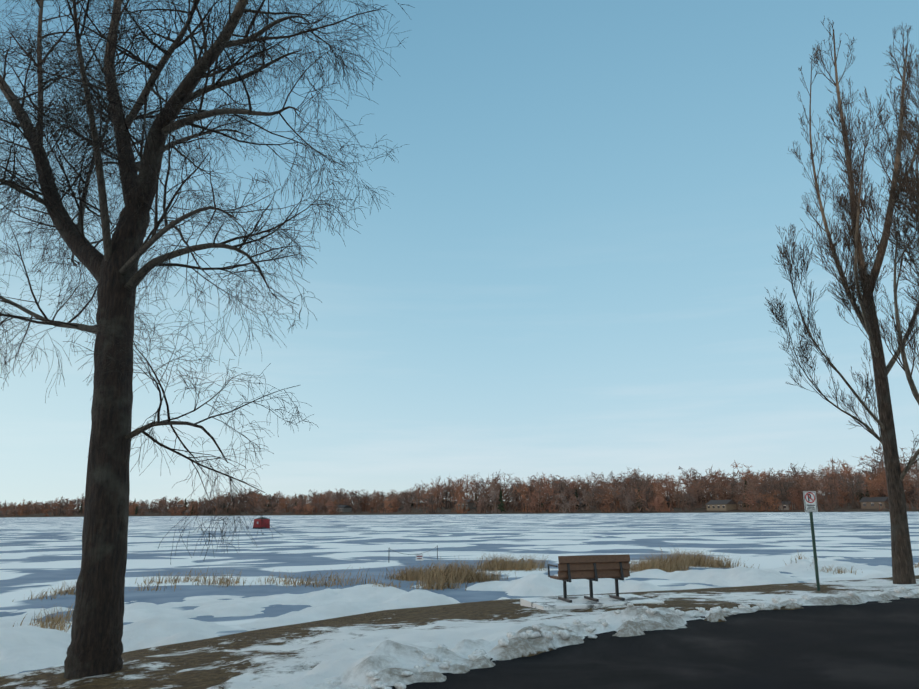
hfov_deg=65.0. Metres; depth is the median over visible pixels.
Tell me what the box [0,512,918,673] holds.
lake ice
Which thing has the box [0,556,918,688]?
shore terrain
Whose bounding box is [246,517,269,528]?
red ice shelter
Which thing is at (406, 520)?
lake tracks
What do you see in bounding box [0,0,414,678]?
tree
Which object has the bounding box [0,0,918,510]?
sky
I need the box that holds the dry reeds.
[12,545,918,631]
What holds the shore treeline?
on the shore land
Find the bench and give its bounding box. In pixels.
[548,554,629,602]
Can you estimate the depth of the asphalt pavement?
8.29 m
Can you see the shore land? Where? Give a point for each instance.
(675, 509)
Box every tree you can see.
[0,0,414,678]
[765,16,918,583]
[835,55,918,404]
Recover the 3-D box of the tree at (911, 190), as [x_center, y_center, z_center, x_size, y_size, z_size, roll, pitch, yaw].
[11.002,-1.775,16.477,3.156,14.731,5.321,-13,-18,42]
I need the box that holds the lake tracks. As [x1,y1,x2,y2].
[0,516,916,546]
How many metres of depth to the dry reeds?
24.45 m
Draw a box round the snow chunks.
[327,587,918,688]
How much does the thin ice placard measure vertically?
0.460 m
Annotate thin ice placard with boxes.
[416,554,422,560]
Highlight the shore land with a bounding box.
[0,495,918,517]
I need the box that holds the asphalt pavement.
[388,597,918,688]
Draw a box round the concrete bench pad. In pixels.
[520,594,663,609]
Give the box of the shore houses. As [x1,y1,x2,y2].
[185,494,888,513]
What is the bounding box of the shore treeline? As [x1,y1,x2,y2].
[0,442,918,516]
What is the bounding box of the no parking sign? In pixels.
[803,491,819,590]
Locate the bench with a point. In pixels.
(590, 568)
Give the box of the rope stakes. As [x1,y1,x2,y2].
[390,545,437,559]
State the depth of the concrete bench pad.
14.22 m
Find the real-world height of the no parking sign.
2.445 m
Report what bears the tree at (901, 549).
on the shore terrain
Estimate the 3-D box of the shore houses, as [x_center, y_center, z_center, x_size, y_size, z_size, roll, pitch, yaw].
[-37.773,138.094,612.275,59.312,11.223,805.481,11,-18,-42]

